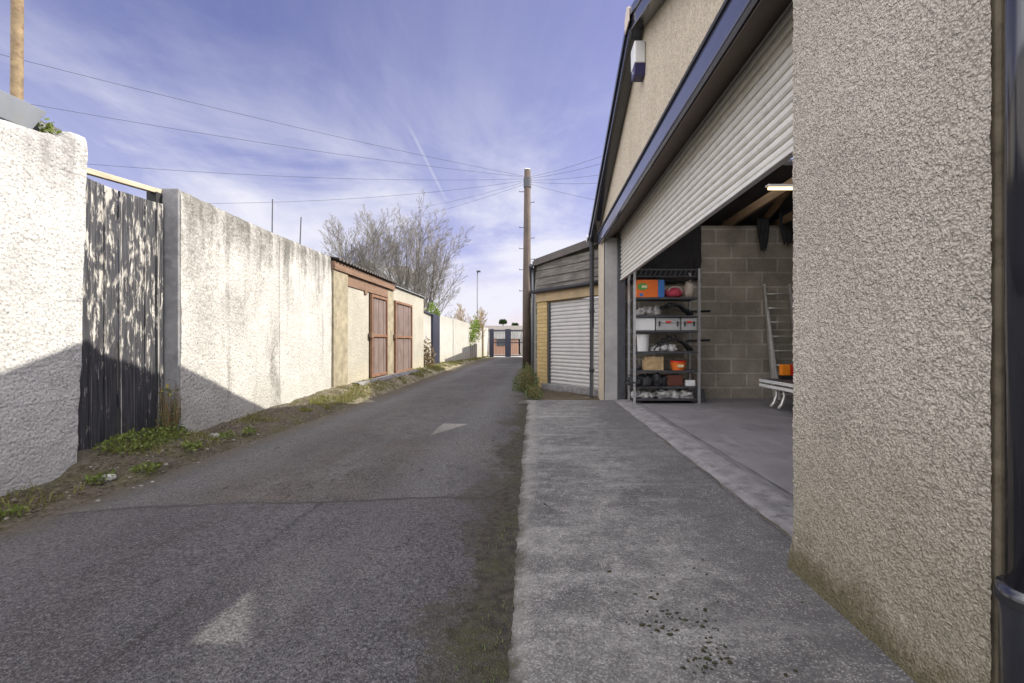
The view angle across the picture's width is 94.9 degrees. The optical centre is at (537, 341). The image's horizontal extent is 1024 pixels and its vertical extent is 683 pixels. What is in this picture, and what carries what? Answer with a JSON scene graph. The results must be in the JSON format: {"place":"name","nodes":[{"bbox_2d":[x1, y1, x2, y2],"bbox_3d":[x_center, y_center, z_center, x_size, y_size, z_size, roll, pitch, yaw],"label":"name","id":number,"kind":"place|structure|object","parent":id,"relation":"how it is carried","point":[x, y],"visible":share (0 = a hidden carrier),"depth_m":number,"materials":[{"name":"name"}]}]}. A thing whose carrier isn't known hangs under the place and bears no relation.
{"place":"outdoors","nodes":[
{"label":"outdoors","id":0,"kind":"place"},
{"bbox_2d":[0,355,488,531],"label":"verge","id":1,"kind":"structure","parent":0,"point":[85,456],"depth_m":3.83,"materials":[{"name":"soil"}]},
{"bbox_2d":[0,503,29,521],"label":"weed tuft","id":2,"kind":"object","parent":1,"relation":"on","point":[13,509],"visible":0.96,"depth_m":2.65,"materials":[{"name":"green plant"}]},
{"bbox_2d":[0,119,87,495],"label":"roughcast wall","id":3,"kind":"structure","parent":1,"relation":"on","point":[43,177],"depth_m":3.18,"materials":[{"name":"white paint"}]},
{"bbox_2d":[36,118,61,135],"bbox_3d":[-3.458,-1.508,3.306,0.123,0.153,0.146,0,0,-30],"label":"wall weed","id":4,"kind":"object","parent":3,"relation":"on","point":[49,127],"depth_m":3.30,"materials":[{"name":"green plant"}]},
{"bbox_2d":[85,469,115,485],"bbox_3d":[-3.050,0.944,3.278,0.188,0.095,0.191,0,0,27],"label":"weed tuft","id":5,"kind":"object","parent":1,"relation":"on","point":[93,478],"visible":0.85,"depth_m":3.25,"materials":[{"name":"green plant"}]},
{"bbox_2d":[99,474,116,482],"bbox_3d":[-3.021,0.957,3.302,0.108,0.056,0.072,0,0,0],"label":"loose stone","id":6,"kind":"object","parent":1,"relation":"on","point":[114,477],"visible":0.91,"depth_m":3.28,"materials":[{"name":"white stone"}]},
{"bbox_2d":[91,425,190,454],"bbox_3d":[-3.308,0.796,3.951,0.382,0.173,0.882,0,0,0],"label":"weed mat","id":7,"kind":"object","parent":1,"relation":"on","point":[125,436],"visible":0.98,"depth_m":3.86,"materials":[{"name":"green plant"}]},
{"bbox_2d":[129,460,162,473],"bbox_3d":[-2.931,0.930,3.517,0.179,0.101,0.209,0,0,0],"label":"weed tuft","id":8,"kind":"object","parent":1,"relation":"on","point":[150,467],"visible":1,"depth_m":3.49,"materials":[{"name":"green plant"}]},
{"bbox_2d":[155,379,183,431],"bbox_3d":[-3.359,0.586,4.280,0.225,0.512,0.273,0,0,0],"label":"dry stalk plant","id":9,"kind":"object","parent":1,"relation":"on","point":[166,417],"visible":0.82,"depth_m":4.26,"materials":[{"name":"brown plant"}]},
{"bbox_2d":[179,440,202,450],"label":"weed tuft","id":10,"kind":"object","parent":1,"relation":"on","point":[192,445],"visible":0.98,"depth_m":4.03,"materials":[{"name":"green plant"}]},
{"bbox_2d":[0,384,384,532],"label":"dead twigs","id":11,"kind":"object","parent":1,"relation":"on","point":[84,493],"visible":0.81,"depth_m":3.46,"materials":[{"name":"brown plant"}]},
{"bbox_2d":[4,380,397,519],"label":"stone chips","id":12,"kind":"object","parent":1,"relation":"on","point":[129,477],"visible":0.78,"depth_m":3.67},
{"bbox_2d":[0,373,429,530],"bbox_3d":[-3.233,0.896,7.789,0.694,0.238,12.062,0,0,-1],"label":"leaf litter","id":13,"kind":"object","parent":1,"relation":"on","point":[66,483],"visible":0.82,"depth_m":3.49,"materials":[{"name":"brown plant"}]},
{"bbox_2d":[216,430,236,439],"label":"weed tuft","id":14,"kind":"object","parent":1,"relation":"on","point":[222,434],"visible":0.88,"depth_m":4.62,"materials":[{"name":"green plant"}]},
{"bbox_2d":[158,188,331,432],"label":"white wall","id":15,"kind":"structure","parent":1,"relation":"on","point":[247,317],"depth_m":5.34,"materials":[{"name":"white paint"}]},
{"bbox_2d":[77,178,162,450],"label":"board gate","id":16,"kind":"structure","parent":15,"relation":"attached to","point":[121,378],"depth_m":3.95,"materials":[{"name":"black paint"}]},
{"bbox_2d":[87,168,161,193],"bbox_3d":[-3.580,-1.377,3.960,0.050,0.139,1.083,0,0,0],"label":"timber batten","id":17,"kind":"object","parent":16,"relation":"on","point":[113,178],"visible":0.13,"depth_m":4.00,"materials":[{"name":"beige wood"}]},
{"bbox_2d":[241,426,257,435],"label":"weed tuft","id":18,"kind":"object","parent":1,"relation":"on","point":[247,430],"visible":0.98,"depth_m":4.89,"materials":[{"name":"green plant"}]},
{"bbox_2d":[330,256,425,387],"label":"rendered outbuilding","id":19,"kind":"structure","parent":1,"relation":"on","point":[377,325],"depth_m":10.02,"materials":[{"name":"beige paint"}]},
{"bbox_2d":[369,294,387,377],"bbox_3d":[-3.561,-0.135,10.511,0.073,1.790,1.121,0,0,0],"label":"door","id":20,"kind":"structure","parent":19,"relation":"in","point":[378,335],"depth_m":10.52,"materials":[{"name":"brown wood"}]},
{"bbox_2d":[393,300,412,372],"bbox_3d":[-3.561,-0.120,12.430,0.073,1.840,1.624,0,0,0],"label":"door","id":21,"kind":"structure","parent":19,"relation":"in","point":[403,312],"depth_m":12.45,"materials":[{"name":"brown wood"}]},
{"bbox_2d":[424,310,433,364],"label":"wall","id":22,"kind":"structure","parent":1,"relation":"on","point":[427,325],"depth_m":16.27,"materials":[{"name":"paint"}]},
{"bbox_2d":[424,338,435,367],"bbox_3d":[-3.621,0.347,15.421,0.541,1.076,0.806,0,0,0],"label":"dry shrub","id":23,"kind":"object","parent":1,"relation":"on","point":[427,358],"visible":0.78,"depth_m":15.35,"materials":[{"name":"plant"}]},
{"bbox_2d":[431,314,439,363],"bbox_3d":[-3.920,-0.025,17.875,0.120,2.050,1.150,0,0,0],"label":"dark post","id":24,"kind":"object","parent":1,"relation":"on","point":[435,331],"visible":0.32,"depth_m":17.66,"materials":[{"name":"blue paint"}]},
{"bbox_2d":[425,302,440,315],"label":"ivy tuft","id":25,"kind":"object","parent":24,"relation":"on","point":[435,310],"visible":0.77,"depth_m":18.14,"materials":[{"name":"plant"}]},
{"bbox_2d":[0,357,536,682],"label":"road","id":26,"kind":"structure","parent":0,"point":[346,545],"depth_m":2.13,"materials":[{"name":"grey asphalt"}]},
{"bbox_2d":[455,411,526,682],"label":"seam moss","id":27,"kind":"object","parent":26,"relation":"on","point":[494,603],"visible":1,"depth_m":1.60,"materials":[{"name":"green plant"}]},
{"bbox_2d":[519,168,533,370],"bbox_3d":[-0.380,-2.350,15.980,0.415,7.100,0.333,0,0,-38],"label":"telegraph pole","id":28,"kind":"object","parent":26,"relation":"on","point":[526,349],"visible":0.84,"depth_m":15.89,"materials":[{"name":"wood"}]},
{"bbox_2d":[0,54,521,175],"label":"overhead cable","id":29,"kind":"object","parent":28,"relation":"attached to","point":[254,117],"visible":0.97,"depth_m":11.62,"materials":[{"name":"black rubber"}]},
{"bbox_2d":[32,104,520,176],"bbox_3d":[-6.129,-5.431,13.000,13.005,0.387,0.008,0,0,-27],"label":"overhead cable","id":30,"kind":"object","parent":28,"relation":"attached to","point":[260,142],"visible":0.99,"depth_m":12.30,"materials":[{"name":"black rubber"}]},
{"bbox_2d":[92,164,502,179],"bbox_3d":[-6.020,-4.919,13.501,12.376,1.309,0.008,0,0,-24],"label":"overhead cable","id":31,"kind":"object","parent":28,"relation":"attached to","point":[268,175],"visible":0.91,"depth_m":12.86,"materials":[{"name":"black rubber"}]},
{"bbox_2d":[210,181,519,203],"bbox_3d":[-5.696,-4.686,14.501,11.087,1.675,0.008,0,0,-16],"label":"overhead cable","id":32,"kind":"object","parent":28,"relation":"attached to","point":[370,197],"visible":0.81,"depth_m":14.62,"materials":[{"name":"black rubber"}]},
{"bbox_2d":[529,234,615,395],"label":"garage","id":33,"kind":"structure","parent":26,"relation":"on","point":[560,316],"depth_m":9.90,"materials":[{"name":"grey metal"}]},
{"bbox_2d":[352,370,417,385],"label":"path","id":34,"kind":"structure","parent":0,"point":[385,377],"depth_m":10.67,"materials":[{"name":"concrete"}]},
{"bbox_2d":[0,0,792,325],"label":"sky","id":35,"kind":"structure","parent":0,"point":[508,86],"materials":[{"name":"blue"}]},
{"bbox_2d":[484,326,522,351],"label":"terrace building","id":36,"kind":"structure","parent":0,"point":[506,327],"depth_m":62.93,"materials":[{"name":"white paint"}]},
{"bbox_2d":[488,332,522,354],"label":"brick garage","id":37,"kind":"structure","parent":0,"point":[515,347],"depth_m":46.00,"materials":[{"name":"brick"}]},
{"bbox_2d":[537,388,599,399],"bbox_3d":[0.825,1.031,9.550,2.550,0.040,3.300,0,0,0],"label":"soil patch","id":38,"kind":"object","parent":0,"point":[552,395],"visible":0.12,"depth_m":8.92,"materials":[{"name":"brown soil"}]},
{"bbox_2d":[512,363,539,392],"bbox_3d":[-0.249,0.744,9.909,0.599,0.619,1.641,0,0,0],"label":"roadside weed","id":39,"kind":"object","parent":38,"relation":"on","point":[526,381],"visible":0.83,"depth_m":9.66,"materials":[{"name":"green plant"}]},
{"bbox_2d":[523,385,544,399],"bbox_3d":[-0.070,0.910,8.541,0.399,0.286,0.853,0,0,0],"label":"roadside weed","id":40,"kind":"object","parent":38,"relation":"on","point":[534,395],"visible":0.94,"depth_m":8.44,"materials":[{"name":"green plant"}]},
{"bbox_2d":[664,286,682,296],"bbox_3d":[2.188,-0.799,7.586,0.317,0.176,0.259,0,0,0],"label":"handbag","id":41,"kind":"object","parent":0,"point":[673,291],"visible":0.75,"depth_m":7.50,"materials":[{"name":"red fabric"}]},
{"bbox_2d":[507,400,916,682],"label":"driveway","id":42,"kind":"structure","parent":0,"point":[579,537],"depth_m":1.95,"materials":[{"name":"concrete"}]},
{"bbox_2d":[538,449,802,676],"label":"moss cushions","id":43,"kind":"object","parent":42,"relation":"on","point":[705,647],"visible":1,"depth_m":1.59,"materials":[{"name":"plant"}]},
{"bbox_2d":[613,400,791,537],"bbox_3d":[1.243,0.961,4.975,0.027,0.001,5.850,0,0,0],"label":"ground joint","id":44,"kind":"object","parent":42,"relation":"on","point":[727,488],"visible":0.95,"depth_m":3.03,"materials":[{"name":"soil"}]},
{"bbox_2d":[614,398,793,539],"bbox_3d":[1.429,0.979,5.050,0.382,0.025,6.100,0,0,0],"label":"threshold","id":45,"kind":"object","parent":42,"relation":"on","point":[772,504],"visible":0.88,"depth_m":3.48,"materials":[{"name":"concrete"}]},
{"bbox_2d":[630,398,793,499],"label":"garage floor","id":46,"kind":"structure","parent":0,"point":[755,435],"depth_m":5.24,"materials":[{"name":"concrete"}]},
{"bbox_2d":[628,269,700,403],"bbox_3d":[2.037,-0.091,7.650,1.056,2.138,0.496,0,0,0],"label":"shelving unit","id":47,"kind":"object","parent":46,"relation":"on","point":[635,299],"visible":0.88,"depth_m":7.42,"materials":[{"name":"metal"}]},
{"bbox_2d":[636,334,649,350],"bbox_3d":[1.698,0.013,7.580,0.212,0.270,0.212,0,0,0],"label":"paint bucket","id":48,"kind":"object","parent":47,"relation":"on","point":[642,342],"visible":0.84,"depth_m":7.50,"materials":[{"name":"white plastic"}]},
{"bbox_2d":[631,388,657,397],"bbox_3d":[1.701,0.819,7.596,0.414,0.154,0.391,0,0,0],"label":"polythene heap","id":49,"kind":"object","parent":47,"relation":"on","point":[642,393],"visible":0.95,"depth_m":7.48,"materials":[{"name":"white plastic"}]},
{"bbox_2d":[636,318,654,330],"bbox_3d":[1.717,-0.283,7.585,0.285,0.199,0.270,0,0,0],"label":"storage box","id":50,"kind":"object","parent":47,"relation":"on","point":[645,324],"visible":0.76,"depth_m":7.45,"materials":[{"name":"white plastic"}]},
{"bbox_2d":[625,372,667,386],"bbox_3d":[1.752,0.590,7.603,0.698,0.224,0.480,0,0,0],"label":"black sheet","id":51,"kind":"object","parent":47,"relation":"on","point":[656,379],"visible":0.89,"depth_m":7.44,"materials":[{"name":"black plastic"}]},
{"bbox_2d":[636,305,662,315],"bbox_3d":[1.783,-0.514,7.601,0.481,0.186,0.328,0,0,0],"label":"folded cover","id":52,"kind":"object","parent":47,"relation":"on","point":[656,310],"visible":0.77,"depth_m":7.49,"materials":[{"name":"grey fabric"}]},
{"bbox_2d":[636,280,663,296],"bbox_3d":[1.792,-0.850,7.582,0.435,0.278,0.276,0,0,0],"label":"detergent box","id":53,"kind":"object","parent":47,"relation":"on","point":[649,288],"visible":0.86,"depth_m":7.45,"materials":[{"name":"orange cardboard"}]},
{"bbox_2d":[642,356,663,369],"bbox_3d":[1.851,0.337,7.560,0.301,0.224,0.172,0,0,0],"label":"cardboard box","id":54,"kind":"object","parent":47,"relation":"on","point":[652,363],"visible":1,"depth_m":7.48,"materials":[{"name":"beige cardboard"}]},
{"bbox_2d":[649,343,678,350],"bbox_3d":[2.023,0.082,7.588,0.454,0.132,0.352,0,0,0],"label":"white cloth","id":55,"kind":"object","parent":47,"relation":"on","point":[669,347],"visible":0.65,"depth_m":7.49,"materials":[{"name":"white fabric"}]},
{"bbox_2d":[654,318,679,330],"bbox_3d":[2.071,-0.283,7.576,0.383,0.199,0.288,0,0,0],"label":"tool case","id":56,"kind":"object","parent":47,"relation":"on","point":[667,324],"visible":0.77,"depth_m":7.45,"materials":[{"name":"grey plastic"}]},
{"bbox_2d":[663,374,682,385],"bbox_3d":[2.179,0.616,7.575,0.261,0.172,0.230,0,0,0],"label":"brown crate","id":57,"kind":"object","parent":47,"relation":"on","point":[674,379],"visible":0.86,"depth_m":7.46,"materials":[{"name":"red plastic"}]},
{"bbox_2d":[653,335,692,350],"bbox_3d":[2.160,0.013,7.580,0.643,0.268,0.292,0,0,0],"label":"cable heap","id":58,"kind":"object","parent":47,"relation":"on","point":[686,346],"visible":0.93,"depth_m":7.53,"materials":[{"name":"black rubber"}]},
{"bbox_2d":[654,388,694,398],"bbox_3d":[2.201,0.786,7.598,0.698,0.220,0.381,0,0,0],"label":"polythene heap","id":59,"kind":"object","parent":47,"relation":"on","point":[675,393],"visible":0.88,"depth_m":7.48,"materials":[{"name":"white plastic"}]},
{"bbox_2d":[660,302,692,315],"bbox_3d":[2.167,-0.533,7.580,0.629,0.220,0.298,0,0,0],"label":"black hose","id":60,"kind":"object","parent":47,"relation":"on","point":[684,309],"visible":0.87,"depth_m":7.53,"materials":[{"name":"black rubber"}]},
{"bbox_2d":[670,360,686,369],"bbox_3d":[2.262,0.375,7.570,0.260,0.148,0.260,0,0,0],"label":"orange tub","id":61,"kind":"object","parent":47,"relation":"on","point":[678,364],"visible":0.98,"depth_m":7.48,"materials":[{"name":"orange plastic"}]},
{"bbox_2d":[679,318,696,330],"bbox_3d":[2.402,-0.283,7.576,0.242,0.199,0.288,0,0,0],"label":"tool case","id":62,"kind":"object","parent":47,"relation":"on","point":[688,324],"visible":0.81,"depth_m":7.45,"materials":[{"name":"grey plastic"}]},
{"bbox_2d":[683,281,693,296],"bbox_3d":[2.430,-0.850,7.561,0.157,0.278,0.163,0,0,-29],"label":"paper sack","id":63,"kind":"object","parent":47,"relation":"on","point":[688,289],"visible":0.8,"depth_m":7.51,"materials":[{"name":"beige paper"}]},
{"bbox_2d":[683,380,694,385],"bbox_3d":[2.425,0.655,7.535,0.150,0.093,0.170,0,0,0],"label":"white tray","id":64,"kind":"object","parent":47,"relation":"on","point":[688,382],"visible":0.87,"depth_m":7.45,"materials":[{"name":"plastic"}]},
{"bbox_2d":[686,339,710,341],"bbox_3d":[2.610,-0.024,7.650,0.417,0.056,0.040,0,0,-8],"label":"pipe offcut","id":65,"kind":"object","parent":47,"relation":"on","point":[695,340],"visible":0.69,"depth_m":7.64,"materials":[{"name":"black plastic"}]},
{"bbox_2d":[690,310,710,312],"bbox_3d":[2.610,-0.498,7.650,0.417,0.056,0.040,0,0,-8],"label":"pipe offcut","id":66,"kind":"object","parent":47,"relation":"on","point":[695,311],"visible":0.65,"depth_m":7.64,"materials":[{"name":"black plastic"}]},
{"bbox_2d":[691,365,696,401],"bbox_3d":[2.610,0.675,7.910,0.100,0.606,0.443,0,0,0],"label":"garden tool","id":67,"kind":"object","parent":46,"relation":"on","point":[695,391],"visible":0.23,"depth_m":7.74,"materials":[{"name":"grey metal"}]},
{"bbox_2d":[695,358,705,401],"bbox_3d":[2.700,0.630,7.910,0.100,0.696,0.444,0,0,0],"label":"garden tool","id":68,"kind":"object","parent":46,"relation":"on","point":[703,399],"visible":0.68,"depth_m":7.72,"materials":[{"name":"grey metal"}]},
{"bbox_2d":[638,402,793,495],"bbox_3d":[1.602,0.962,4.975,0.023,0.001,5.850,0,0,0],"label":"ground joint","id":69,"kind":"object","parent":46,"relation":"on","point":[731,458],"visible":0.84,"depth_m":3.81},
{"bbox_2d":[759,378,793,409],"bbox_3d":[4.005,0.769,6.065,1.230,0.418,2.330,0,0,0],"label":"trailer","id":70,"kind":"object","parent":46,"relation":"on","point":[764,382],"visible":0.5,"depth_m":6.74,"materials":[{"name":"grey metal"}]},
{"bbox_2d":[779,364,793,379],"bbox_3d":[3.810,0.447,7.005,0.380,0.223,0.090,0,0,0],"label":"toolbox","id":71,"kind":"object","parent":70,"relation":"on","point":[786,372],"visible":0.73,"depth_m":6.97,"materials":[{"name":"orange plastic"}]},
{"bbox_2d":[762,284,793,399],"bbox_3d":[4.178,-0.016,7.957,0.572,1.977,0.373,0,0,0],"label":"ladder","id":72,"kind":"object","parent":46,"relation":"on","point":[772,361],"visible":0.64,"depth_m":7.99,"materials":[{"name":"metal"}]},
{"bbox_2d":[586,0,1003,682],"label":"garage building","id":73,"kind":"structure","parent":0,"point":[880,122],"depth_m":1.66,"materials":[{"name":"beige concrete"}]},
{"bbox_2d":[631,41,645,81],"bbox_3d":[1.060,-2.965,4.970,0.116,0.350,0.220,0,0,0],"label":"alarm box","id":74,"kind":"object","parent":73,"relation":"attached to","point":[638,51],"visible":1,"depth_m":4.88,"materials":[{"name":"white plastic"}]},
{"bbox_2d":[625,226,701,283],"bbox_3d":[2.128,-1.497,8.092,1.391,1.009,0.054,0,0,0],"label":"tarpaulin","id":75,"kind":"object","parent":73,"relation":"hanging from","point":[683,252],"visible":0.44,"depth_m":8.09,"materials":[{"name":"black plastic"}]},
{"bbox_2d":[620,1,793,279],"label":"roller door","id":76,"kind":"structure","parent":73,"relation":"in","point":[747,134],"depth_m":3.47,"materials":[{"name":"white metal"}]},
{"bbox_2d":[757,217,769,250],"bbox_3d":[3.851,-1.838,8.009,0.216,0.568,0.049,0,0,0],"label":"hanging rag","id":77,"kind":"object","parent":73,"relation":"hanging from","point":[763,224],"visible":1,"depth_m":8.00,"materials":[{"name":"black fabric"}]},
{"bbox_2d":[765,184,792,189],"bbox_3d":[3.515,-1.980,6.010,1.170,0.063,0.080,0,0,0],"label":"strip light","id":78,"kind":"object","parent":73,"relation":"attached to","point":[779,186],"visible":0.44,"depth_m":5.99,"materials":[{"name":"white plastic"}]},
{"bbox_2d":[778,208,793,244],"bbox_3d":[4.267,-1.999,8.011,0.325,0.692,0.051,0,0,0],"label":"hanging rag","id":79,"kind":"object","parent":73,"relation":"hanging from","point":[787,232],"visible":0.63,"depth_m":8.00,"materials":[{"name":"black fabric"}]},
{"bbox_2d":[993,0,1023,682],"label":"drainpipe","id":80,"kind":"object","parent":73,"relation":"attached to","point":[1008,589],"visible":1,"depth_m":1.08,"materials":[{"name":"black plastic"}]},
{"label":"ground","id":81,"kind":"structure","parent":0,"visible":0},
{"bbox_2d":[10,0,23,100],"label":"wooden pole","id":82,"kind":"object","parent":81,"relation":"on","point":[17,48],"visible":0.25,"depth_m":4.37,"materials":[{"name":"brown wood"}]},
{"bbox_2d":[0,90,61,133],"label":"shed","id":83,"kind":"structure","parent":81,"relation":"on","point":[15,110],"depth_m":3.10,"materials":[{"name":"grey paint"}]},
{"bbox_2d":[271,199,272,232],"bbox_3d":[-5.111,-0.747,9.001,0.047,3.994,0.036,0,0,-30],"label":"aerial rod","id":84,"kind":"object","parent":81,"relation":"on","point":[272,217],"visible":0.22,"depth_m":8.99,"materials":[{"name":"grey metal"}]},
{"bbox_2d":[299,217,301,243],"bbox_3d":[-4.585,-0.575,9.000,0.096,3.649,0.040,0,0,0],"label":"aerial rod","id":85,"kind":"object","parent":81,"relation":"on","point":[300,230],"visible":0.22,"depth_m":8.99,"materials":[{"name":"grey metal"}]},
{"bbox_2d":[317,204,408,288],"bbox_3d":[-7.866,-2.708,21.216,4.095,7.939,4.035,0,0,-24],"label":"bare tree","id":86,"kind":"object","parent":81,"relation":"on","point":[363,258],"visible":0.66,"depth_m":20.68,"materials":[{"name":"brown plant"}]},
{"bbox_2d":[356,261,424,309],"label":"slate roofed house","id":87,"kind":"structure","parent":81,"relation":"on","point":[385,274],"depth_m":28.09,"materials":[{"name":"grey stone"}]},
{"bbox_2d":[389,266,416,285],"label":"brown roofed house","id":88,"kind":"structure","parent":81,"relation":"on","point":[403,273],"depth_m":32.06,"materials":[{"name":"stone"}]},
{"bbox_2d":[359,190,473,316],"bbox_3d":[-5.589,-2.910,23.234,5.298,8.353,4.928,0,0,34],"label":"bare tree","id":89,"kind":"object","parent":81,"relation":"on","point":[421,287],"visible":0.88,"depth_m":22.51,"materials":[{"name":"brown plant"}]},
{"bbox_2d":[440,316,487,361],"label":"concrete wall","id":90,"kind":"structure","parent":81,"relation":"on","point":[455,337],"depth_m":23.43,"materials":[{"name":"beige concrete"}]},
{"bbox_2d":[469,311,482,357],"bbox_3d":[-3.821,-0.430,28.710,0.431,2.861,4.541,0,0,0],"label":"young tree","id":91,"kind":"object","parent":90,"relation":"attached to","point":[476,325],"visible":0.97,"depth_m":27.90,"materials":[{"name":"green plant"}]},
{"bbox_2d":[448,302,487,337],"bbox_3d":[-4.639,-0.709,30.700,2.834,3.939,2.420,0,0,-18],"label":"bare shrub","id":92,"kind":"object","parent":81,"relation":"on","point":[459,317],"visible":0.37,"depth_m":30.68,"materials":[{"name":"plant"}]},
{"bbox_2d":[499,319,506,325],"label":"evergreen tree","id":93,"kind":"object","parent":81,"relation":"on","point":[502,321],"visible":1,"depth_m":84.56,"materials":[{"name":"green plant"}]},
{"label":"street","id":94,"kind":"structure","parent":0,"visible":0},
{"bbox_2d":[476,270,480,317],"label":"lamp post","id":95,"kind":"object","parent":94,"relation":"on","point":[477,271],"visible":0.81,"depth_m":41.94,"materials":[{"name":"grey metal"}]},
{"bbox_2d":[489,329,522,356],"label":"metal gates","id":96,"kind":"object","parent":94,"relation":"on","point":[507,342],"visible":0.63,"depth_m":35.90,"materials":[{"name":"metal"}]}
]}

